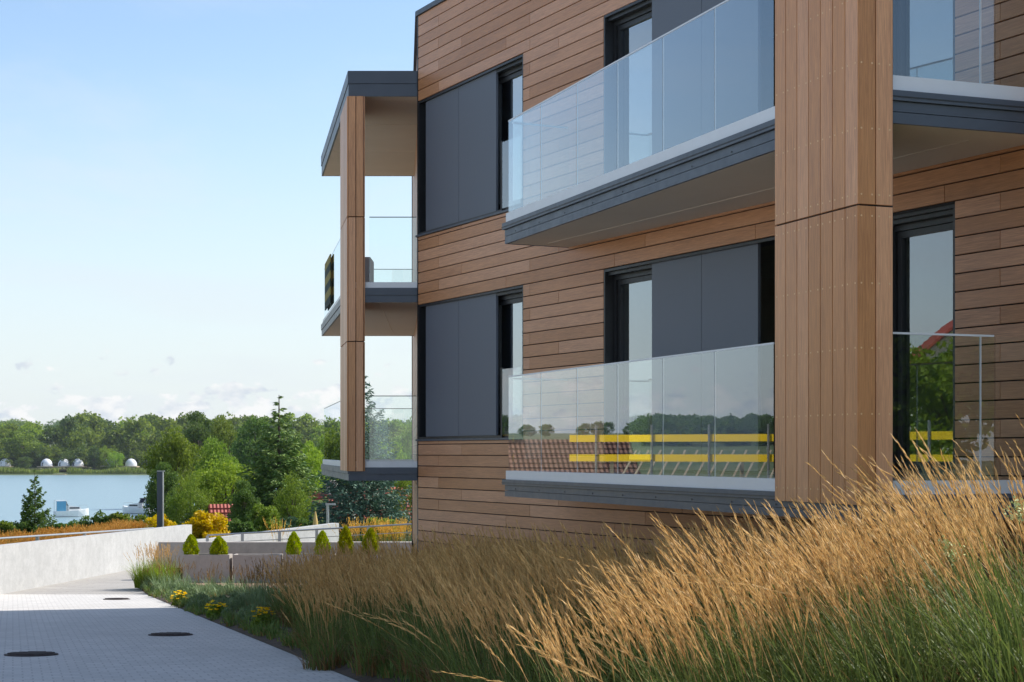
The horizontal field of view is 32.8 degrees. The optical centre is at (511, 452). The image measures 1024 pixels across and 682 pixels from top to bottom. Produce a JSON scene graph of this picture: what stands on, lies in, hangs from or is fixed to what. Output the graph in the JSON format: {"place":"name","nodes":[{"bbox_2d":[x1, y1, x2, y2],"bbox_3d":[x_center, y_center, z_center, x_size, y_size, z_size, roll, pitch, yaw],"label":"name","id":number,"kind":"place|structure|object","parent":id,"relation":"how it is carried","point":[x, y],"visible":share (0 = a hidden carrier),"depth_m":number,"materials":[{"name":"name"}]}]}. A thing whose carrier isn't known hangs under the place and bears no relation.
{"place":"outdoors","nodes":[
{"label":"outdoors","id":0,"kind":"place"},
{"bbox_2d":[5,566,148,593],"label":"path","id":1,"kind":"structure","parent":0,"point":[121,582],"depth_m":45.93,"materials":[{"name":"grey concrete"}]},
{"bbox_2d":[0,594,358,681],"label":"road","id":2,"kind":"structure","parent":0,"point":[91,637],"depth_m":23.22,"materials":[{"name":"grey concrete"}]},
{"bbox_2d":[4,651,57,656],"bbox_3d":[-5.963,2.491,21.593,0.654,0.028,0.654,0,-3,0],"label":"manhole cover","id":3,"kind":"object","parent":2,"relation":"on","point":[31,653],"visible":1,"depth_m":21.45,"materials":[{"name":"metal"}]},
{"bbox_2d":[103,598,128,599],"bbox_3d":[-9.104,3.360,40.095,0.613,0.028,0.613,0,-3,0],"label":"manhole cover","id":4,"kind":"object","parent":2,"relation":"on","point":[116,599],"visible":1,"depth_m":39.90,"materials":[{"name":"metal"}]},
{"bbox_2d":[148,632,192,635],"bbox_3d":[-5.074,2.691,25.863,0.654,0.027,0.654,0,-3,0],"label":"manhole cover","id":5,"kind":"object","parent":2,"relation":"on","point":[171,634],"visible":1,"depth_m":25.74,"materials":[{"name":"metal"}]},
{"bbox_2d":[0,434,388,681],"bbox_3d":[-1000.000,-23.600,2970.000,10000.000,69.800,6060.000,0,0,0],"label":"ground","id":6,"kind":"structure","parent":0,"point":[63,471],"depth_m":837.39,"materials":[{"name":"green plant"}]},
{"bbox_2d":[0,459,13,466],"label":"dome tent","id":7,"kind":"object","parent":6,"relation":"on","point":[3,463],"visible":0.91,"depth_m":847.63,"materials":[{"name":"white fabric"}]},
{"bbox_2d":[0,428,45,462],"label":"shore tree","id":8,"kind":"object","parent":6,"relation":"on","point":[17,440],"visible":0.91,"depth_m":857.27,"materials":[{"name":"green plant"}]},
{"bbox_2d":[14,456,32,469],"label":"shore tree","id":9,"kind":"object","parent":6,"relation":"on","point":[25,464],"visible":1,"depth_m":843.19,"materials":[{"name":"green plant"}]},
{"bbox_2d":[37,459,53,469],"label":"dome tent","id":10,"kind":"object","parent":6,"relation":"on","point":[46,463],"visible":0.92,"depth_m":847.71,"materials":[{"name":"white fabric"}]},
{"bbox_2d":[54,459,69,467],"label":"dome tent","id":11,"kind":"object","parent":6,"relation":"on","point":[64,463],"visible":0.94,"depth_m":847.57,"materials":[{"name":"white fabric"}]},
{"bbox_2d":[54,519,79,528],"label":"shrub","id":12,"kind":"object","parent":6,"relation":"on","point":[68,525],"visible":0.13,"depth_m":78.91,"materials":[{"name":"green plant"}]},
{"bbox_2d":[68,459,86,468],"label":"dome tent","id":13,"kind":"object","parent":6,"relation":"on","point":[78,463],"visible":0.94,"depth_m":847.57,"materials":[{"name":"white fabric"}]},
{"bbox_2d":[0,466,179,473],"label":"reeds","id":14,"kind":"object","parent":6,"relation":"on","point":[76,470],"visible":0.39,"depth_m":834.34,"materials":[{"name":"green plant"}]},
{"bbox_2d":[87,446,102,468],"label":"shore tree","id":15,"kind":"object","parent":6,"relation":"on","point":[93,451],"visible":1,"depth_m":844.31,"materials":[{"name":"green plant"}]},
{"bbox_2d":[0,525,191,593],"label":"retaining wall","id":16,"kind":"structure","parent":6,"relation":"on","point":[31,564],"depth_m":49.23,"materials":[{"name":"concrete"}]},
{"bbox_2d":[0,527,153,540],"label":"railing","id":17,"kind":"object","parent":16,"relation":"on","point":[38,536],"visible":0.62,"depth_m":49.58,"materials":[{"name":"metal"}]},
{"bbox_2d":[96,446,112,468],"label":"shore tree","id":18,"kind":"object","parent":6,"relation":"on","point":[103,459],"visible":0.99,"depth_m":846.63,"materials":[{"name":"green plant"}]},
{"bbox_2d":[106,451,124,467],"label":"shore tree","id":19,"kind":"object","parent":6,"relation":"on","point":[114,462],"visible":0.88,"depth_m":844.10,"materials":[{"name":"green plant"}]},
{"bbox_2d":[124,459,139,466],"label":"dome tent","id":20,"kind":"object","parent":6,"relation":"on","point":[131,462],"visible":0.89,"depth_m":847.78,"materials":[{"name":"white fabric"}]},
{"bbox_2d":[142,461,180,526],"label":"leafy tree","id":21,"kind":"object","parent":6,"relation":"on","point":[169,485],"visible":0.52,"depth_m":117.55,"materials":[{"name":"green plant"}]},
{"bbox_2d":[139,425,204,521],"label":"leafy tree","id":22,"kind":"object","parent":6,"relation":"on","point":[176,453],"visible":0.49,"depth_m":134.21,"materials":[{"name":"green plant"}]},
{"bbox_2d":[164,472,215,525],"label":"leafy tree","id":23,"kind":"object","parent":6,"relation":"on","point":[190,508],"visible":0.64,"depth_m":95.35,"materials":[{"name":"green plant"}]},
{"bbox_2d":[181,411,227,474],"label":"leafy tree","id":24,"kind":"object","parent":6,"relation":"on","point":[197,432],"visible":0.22,"depth_m":328.21,"materials":[{"name":"green plant"}]},
{"bbox_2d":[0,409,411,469],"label":"shore wood","id":25,"kind":"object","parent":6,"relation":"on","point":[79,435],"visible":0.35,"depth_m":881.66,"materials":[{"name":"green plant"}]},
{"bbox_2d":[0,418,411,429],"bbox_3d":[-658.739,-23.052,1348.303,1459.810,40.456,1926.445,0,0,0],"label":"distant wood","id":26,"kind":"object","parent":6,"relation":"on","point":[18,422],"visible":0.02,"depth_m":1778.36,"materials":[{"name":"green plant"}]},
{"bbox_2d":[193,435,240,517],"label":"leafy tree","id":27,"kind":"object","parent":6,"relation":"on","point":[213,452],"visible":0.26,"depth_m":149.28,"materials":[{"name":"green plant"}]},
{"bbox_2d":[180,458,256,511],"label":"leafy tree","id":28,"kind":"object","parent":6,"relation":"on","point":[214,481],"visible":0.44,"depth_m":104.18,"materials":[{"name":"green plant"}]},
{"bbox_2d":[208,504,234,528],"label":"house","id":29,"kind":"structure","parent":6,"relation":"on","point":[223,509],"depth_m":95.26,"materials":[{"name":"red tile"}]},
{"bbox_2d":[205,414,241,472],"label":"leafy tree","id":30,"kind":"object","parent":6,"relation":"on","point":[225,433],"visible":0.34,"depth_m":298.38,"materials":[{"name":"green plant"}]},
{"bbox_2d":[227,480,264,522],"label":"leafy tree","id":31,"kind":"object","parent":6,"relation":"on","point":[244,500],"visible":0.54,"depth_m":83.72,"materials":[{"name":"green plant"}]},
{"bbox_2d":[228,415,282,489],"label":"leafy tree","id":32,"kind":"object","parent":6,"relation":"on","point":[242,446],"visible":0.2,"depth_m":248.47,"materials":[{"name":"green plant"}]},
{"bbox_2d":[250,503,281,531],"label":"shrub","id":33,"kind":"object","parent":6,"relation":"on","point":[260,512],"visible":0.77,"depth_m":71.60,"materials":[{"name":"green plant"}]},
{"bbox_2d":[196,523,338,541],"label":"ramp wall","id":34,"kind":"structure","parent":6,"relation":"on","point":[303,535],"depth_m":62.98,"materials":[{"name":"concrete"}]},
{"bbox_2d":[206,523,411,541],"bbox_3d":[-6.250,2.644,54.000,6.491,0.925,0.052,0,0,0],"label":"railing","id":35,"kind":"object","parent":34,"relation":"on","point":[279,539],"visible":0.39,"depth_m":53.98,"materials":[{"name":"metal"}]},
{"bbox_2d":[139,588,410,681],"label":"flower bed","id":36,"kind":"object","parent":6,"relation":"on","point":[345,670],"visible":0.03,"depth_m":22.50,"materials":[{"name":"soil"}]},
{"bbox_2d":[115,540,189,587],"bbox_3d":[-9.239,2.881,45.052,2.113,1.236,2.137,0,0,-17],"label":"bright grass clump","id":37,"kind":"object","parent":36,"relation":"on","point":[138,576],"visible":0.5,"depth_m":44.98,"materials":[{"name":"plant"}]},
{"bbox_2d":[170,590,186,605],"bbox_3d":[-6.892,3.023,36.118,0.400,0.351,0.402,0,0,0],"label":"flower clump","id":38,"kind":"object","parent":36,"relation":"on","point":[179,597],"visible":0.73,"depth_m":36.04,"materials":[{"name":"yellow plant"}]},
{"bbox_2d":[140,580,288,621],"bbox_3d":[-5.619,2.980,36.285,2.792,1.109,19.812,0,0,-17],"label":"ground cover","id":39,"kind":"object","parent":36,"relation":"on","point":[231,601],"visible":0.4,"depth_m":33.72,"materials":[{"name":"green plant"}]},
{"bbox_2d":[204,600,226,617],"bbox_3d":[-5.187,2.746,30.501,0.416,0.339,0.401,0,0,0],"label":"flower clump","id":40,"kind":"object","parent":36,"relation":"on","point":[212,610],"visible":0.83,"depth_m":30.43,"materials":[{"name":"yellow plant"}]},
{"bbox_2d":[141,556,314,617],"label":"young reed grass","id":41,"kind":"structure","parent":36,"relation":"on","point":[245,588],"depth_m":37.81,"materials":[{"name":"green plant"}]},
{"bbox_2d":[251,607,275,628],"bbox_3d":[-3.783,2.501,26.403,0.400,0.344,0.391,0,0,0],"label":"flower clump","id":42,"kind":"object","parent":36,"relation":"on","point":[260,614],"visible":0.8,"depth_m":26.33,"materials":[{"name":"green plant"}]},
{"bbox_2d":[142,578,418,681],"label":"edge weeds","id":43,"kind":"object","parent":36,"relation":"on","point":[266,629],"visible":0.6,"depth_m":25.23,"materials":[{"name":"green plant"}]},
{"bbox_2d":[937,535,964,671],"bbox_3d":[2.826,1.101,11.193,0.190,1.147,0.168,0,0,0],"label":"blossom sprig","id":44,"kind":"object","parent":36,"relation":"on","point":[945,548],"visible":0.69,"depth_m":11.20,"materials":[{"name":"white plant"}]},
{"bbox_2d":[1003,496,1023,643],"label":"blossom sprig","id":45,"kind":"object","parent":36,"relation":"on","point":[1018,511],"visible":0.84,"depth_m":11.20,"materials":[{"name":"white plant"}]},
{"bbox_2d":[226,396,326,527],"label":"spruce tree","id":46,"kind":"object","parent":6,"relation":"on","point":[268,482],"visible":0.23,"depth_m":91.50,"materials":[{"name":"green plant"}]},
{"bbox_2d":[279,516,297,528],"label":"shrub","id":47,"kind":"object","parent":6,"relation":"on","point":[293,519],"visible":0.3,"depth_m":73.71,"materials":[{"name":"green plant"}]},
{"bbox_2d":[271,470,314,522],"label":"leafy tree","id":48,"kind":"object","parent":6,"relation":"on","point":[284,497],"visible":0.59,"depth_m":87.68,"materials":[{"name":"green plant"}]},
{"bbox_2d":[281,440,328,491],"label":"leafy tree","id":49,"kind":"object","parent":6,"relation":"on","point":[315,460],"visible":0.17,"depth_m":139.39,"materials":[{"name":"green plant"}]},
{"bbox_2d":[292,517,318,527],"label":"shrub","id":50,"kind":"object","parent":6,"relation":"on","point":[301,522],"visible":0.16,"depth_m":72.70,"materials":[{"name":"green plant"}]},
{"bbox_2d":[313,511,317,524],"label":"parasol","id":51,"kind":"object","parent":6,"relation":"on","point":[315,521],"visible":0.41,"depth_m":66.94,"materials":[{"name":"fabric"}]},
{"bbox_2d":[309,434,347,490],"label":"leafy tree","id":52,"kind":"object","parent":6,"relation":"on","point":[320,447],"visible":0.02,"depth_m":189.34,"materials":[{"name":"green plant"}]},
{"bbox_2d":[325,503,335,523],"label":"lamp post","id":53,"kind":"object","parent":6,"relation":"on","point":[327,512],"visible":0.57,"depth_m":67.96,"materials":[{"name":"metal"}]},
{"bbox_2d":[309,480,353,520],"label":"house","id":54,"kind":"structure","parent":6,"relation":"on","point":[319,496],"depth_m":103.43,"materials":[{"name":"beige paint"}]},
{"bbox_2d":[263,517,411,541],"bbox_3d":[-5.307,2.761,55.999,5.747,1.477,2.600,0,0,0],"label":"golden terrace grass","id":55,"kind":"structure","parent":6,"relation":"on","point":[384,529],"depth_m":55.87,"materials":[{"name":"plant"}]},
{"bbox_2d":[306,376,411,541],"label":"spruce tree","id":56,"kind":"object","parent":6,"relation":"on","point":[381,501],"visible":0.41,"depth_m":75.41,"materials":[{"name":"green plant"}]},
{"bbox_2d":[356,487,411,531],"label":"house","id":57,"kind":"structure","parent":6,"relation":"on","point":[401,502],"depth_m":98.42,"materials":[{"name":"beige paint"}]},
{"bbox_2d":[375,441,408,486],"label":"leafy tree","id":58,"kind":"object","parent":6,"relation":"on","point":[398,455],"visible":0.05,"depth_m":119.94,"materials":[{"name":"green plant"}]},
{"bbox_2d":[384,481,411,534],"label":"leafy tree","id":59,"kind":"object","parent":6,"relation":"on","point":[401,486],"visible":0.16,"depth_m":83.83,"materials":[{"name":"green plant"}]},
{"bbox_2d":[391,416,411,483],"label":"leafy tree","id":60,"kind":"object","parent":6,"relation":"on","point":[407,444],"visible":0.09,"depth_m":149.50,"materials":[{"name":"green plant"}]},
{"bbox_2d":[321,0,1023,608],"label":"apartment house","id":61,"kind":"structure","parent":6,"relation":"on","point":[681,260],"depth_m":19.68,"materials":[{"name":"wood"}]},
{"bbox_2d":[325,254,330,310],"bbox_3d":[-3.491,-3.220,32.998,0.020,0.899,1.800,0,0,-9],"label":"hanging mat","id":62,"kind":"object","parent":61,"relation":"hanging from","point":[328,283],"visible":1,"depth_m":32.61,"materials":[{"name":"fabric"}]},
{"bbox_2d":[365,257,373,281],"bbox_3d":[-2.405,-2.900,28.635,0.205,0.560,0.770,0,0,0],"label":"chair","id":63,"kind":"object","parent":61,"relation":"on","point":[369,269],"visible":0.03,"depth_m":28.25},
{"bbox_2d":[415,285,524,440],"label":"window","id":64,"kind":"structure","parent":61,"relation":"in","point":[474,342],"depth_m":25.24,"materials":[{"name":"paint"}]},
{"bbox_2d":[415,54,524,236],"bbox_3d":[-0.560,-4.376,25.329,0.282,2.088,3.660,0,0,-26],"label":"window","id":65,"kind":"structure","parent":61,"relation":"in","point":[467,124],"depth_m":25.33,"materials":[{"name":"paint"}]},
{"bbox_2d":[600,237,774,476],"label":"window","id":66,"kind":"structure","parent":61,"relation":"in","point":[721,297],"depth_m":20.10,"materials":[{"name":"glass"}]},
{"bbox_2d":[604,0,774,173],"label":"window","id":67,"kind":"structure","parent":61,"relation":"in","point":[745,29],"depth_m":20.29,"materials":[{"name":"glass"}]},
{"bbox_2d":[893,204,956,479],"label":"window","id":68,"kind":"structure","parent":61,"relation":"in","point":[924,255],"depth_m":16.95,"materials":[{"name":"glass"}]},
{"bbox_2d":[893,0,956,80],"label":"window","id":69,"kind":"structure","parent":61,"relation":"in","point":[924,36],"depth_m":16.98,"materials":[{"name":"glass"}]},
{"bbox_2d":[0,475,411,525],"bbox_3d":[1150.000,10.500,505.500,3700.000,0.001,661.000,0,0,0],"label":"lake","id":70,"kind":"structure","parent":0,"point":[107,495],"depth_m":461.26,"materials":[{"name":"teal liquid"}]},
{"bbox_2d":[53,500,88,516],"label":"motor boat","id":71,"kind":"object","parent":70,"relation":"on","point":[64,508],"visible":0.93,"depth_m":284.50,"materials":[{"name":"white paint"}]},
{"bbox_2d":[123,498,149,513],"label":"motor boat","id":72,"kind":"object","parent":70,"relation":"on","point":[136,508],"visible":0.64,"depth_m":299.35,"materials":[{"name":"white paint"}]},
{"bbox_2d":[0,0,433,428],"label":"sky","id":73,"kind":"structure","parent":0,"point":[170,217],"materials":[{"name":"blue"}]},
{"bbox_2d":[189,579,300,589],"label":"terrace","id":74,"kind":"structure","parent":0,"point":[236,583],"depth_m":47.50,"materials":[{"name":"grey concrete"}]},
{"bbox_2d":[183,554,232,581],"bbox_3d":[-8.435,3.191,48.275,1.285,0.760,0.550,0,0,0],"label":"planter","id":75,"kind":"object","parent":74,"relation":"on","point":[203,561],"visible":0.66,"depth_m":48.00,"materials":[{"name":"grey concrete"}]},
{"bbox_2d":[182,534,199,554],"bbox_3d":[-8.902,2.572,48.288,0.482,0.670,0.476,0,0,38],"label":"conifer","id":76,"kind":"object","parent":75,"relation":"on","point":[190,545],"visible":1,"depth_m":48.16,"materials":[{"name":"green plant"}]},
{"bbox_2d":[209,536,228,554],"bbox_3d":[-8.120,2.601,48.279,0.564,0.606,0.556,0,0,33],"label":"conifer","id":77,"kind":"object","parent":75,"relation":"on","point":[218,546],"visible":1,"depth_m":48.16,"materials":[{"name":"green plant"}]},
{"bbox_2d":[233,554,282,581],"bbox_3d":[-7.038,3.191,48.275,1.313,0.760,0.550,0,0,0],"label":"planter","id":78,"kind":"object","parent":74,"relation":"on","point":[239,558],"visible":0.52,"depth_m":48.00,"materials":[{"name":"grey concrete"}]},
{"bbox_2d":[152,542,411,578],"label":"bench wall","id":79,"kind":"structure","parent":74,"relation":"on","point":[254,547],"depth_m":49.50,"materials":[{"name":"grey concrete"}]},
{"bbox_2d":[285,554,335,581],"bbox_3d":[-5.583,3.191,48.275,1.341,0.760,0.550,0,0,0],"label":"planter","id":80,"kind":"object","parent":74,"relation":"on","point":[289,556],"visible":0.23,"depth_m":48.00,"materials":[{"name":"grey concrete"}]},
{"bbox_2d":[285,531,301,554],"bbox_3d":[-6.043,2.538,48.286,0.482,0.747,0.482,0,0,-25],"label":"conifer","id":81,"kind":"object","parent":80,"relation":"in","point":[291,546],"visible":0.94,"depth_m":48.18,"materials":[{"name":"green plant"}]},
{"bbox_2d":[314,530,330,554],"bbox_3d":[-5.256,2.523,48.272,0.476,0.781,0.482,0,0,-44],"label":"conifer","id":82,"kind":"object","parent":80,"relation":"in","point":[321,537],"visible":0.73,"depth_m":48.19,"materials":[{"name":"green plant"}]},
{"bbox_3d":[-4.101,3.191,48.275,1.369,0.760,0.550,0,0,0],"label":"planter","id":83,"kind":"object","parent":74,"relation":"on","visible":0},
{"bbox_2d":[337,525,353,553],"bbox_3d":[-4.617,2.460,48.281,0.486,0.922,0.479,0,0,41],"label":"conifer","id":84,"kind":"object","parent":83,"relation":"in","point":[345,535],"visible":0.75,"depth_m":48.18,"materials":[{"name":"green plant"}]},
{"bbox_2d":[361,527,378,554],"bbox_3d":[-3.927,2.489,48.275,0.546,0.857,0.546,0,0,-16],"label":"conifer","id":85,"kind":"object","parent":83,"relation":"in","point":[370,532],"visible":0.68,"depth_m":48.17,"materials":[{"name":"green plant"}]},
{"bbox_2d":[250,415,1023,681],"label":"feather reed grass","id":86,"kind":"structure","parent":0,"point":[442,619],"depth_m":11.56,"materials":[{"name":"plant"}]},
{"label":"terrain bank","id":87,"kind":"structure","parent":0,"visible":0},
{"bbox_2d":[0,520,19,533],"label":"shrub","id":88,"kind":"object","parent":87,"relation":"on","point":[5,526],"visible":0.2,"depth_m":77.63,"materials":[{"name":"green plant"}]},
{"bbox_2d":[11,470,57,540],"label":"fir tree","id":89,"kind":"object","parent":87,"relation":"on","point":[31,519],"visible":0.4,"depth_m":73.75,"materials":[{"name":"green plant"}]},
{"bbox_2d":[0,519,152,544],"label":"golden reed grass","id":90,"kind":"structure","parent":87,"relation":"on","point":[117,525],"depth_m":55.59,"materials":[{"name":"plant"}]},
{"bbox_2d":[78,509,109,531],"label":"shrub","id":91,"kind":"object","parent":87,"relation":"on","point":[97,519],"visible":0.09,"depth_m":75.54,"materials":[{"name":"green plant"}]},
{"bbox_2d":[106,511,147,527],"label":"shrub","id":92,"kind":"object","parent":87,"relation":"on","point":[120,516],"visible":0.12,"depth_m":74.77,"materials":[{"name":"green plant"}]},
{"bbox_2d":[157,471,163,526],"bbox_3d":[-12.811,1.875,63.500,0.260,2.450,0.200,0,0,0],"label":"lamp post","id":93,"kind":"object","parent":87,"relation":"on","point":[160,498],"visible":0.76,"depth_m":63.41,"materials":[{"name":"metal"}]},
{"bbox_2d":[145,514,176,527],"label":"shrub","id":94,"kind":"object","parent":87,"relation":"on","point":[153,521],"visible":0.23,"depth_m":71.74,"materials":[{"name":"yellow plant"}]},
{"bbox_2d":[182,509,229,537],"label":"shrub","id":95,"kind":"object","parent":87,"relation":"on","point":[204,524],"visible":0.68,"depth_m":67.57,"materials":[{"name":"yellow plant"}]},
{"bbox_2d":[227,517,256,532],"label":"shrub","id":96,"kind":"object","parent":87,"relation":"on","point":[236,525],"visible":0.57,"depth_m":70.65,"materials":[{"name":"green plant"}]},
{"bbox_2d":[243,514,251,522],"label":"shrub","id":97,"kind":"object","parent":87,"relation":"on","point":[247,518],"visible":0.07,"depth_m":76.02,"materials":[{"name":"green plant"}]}
]}

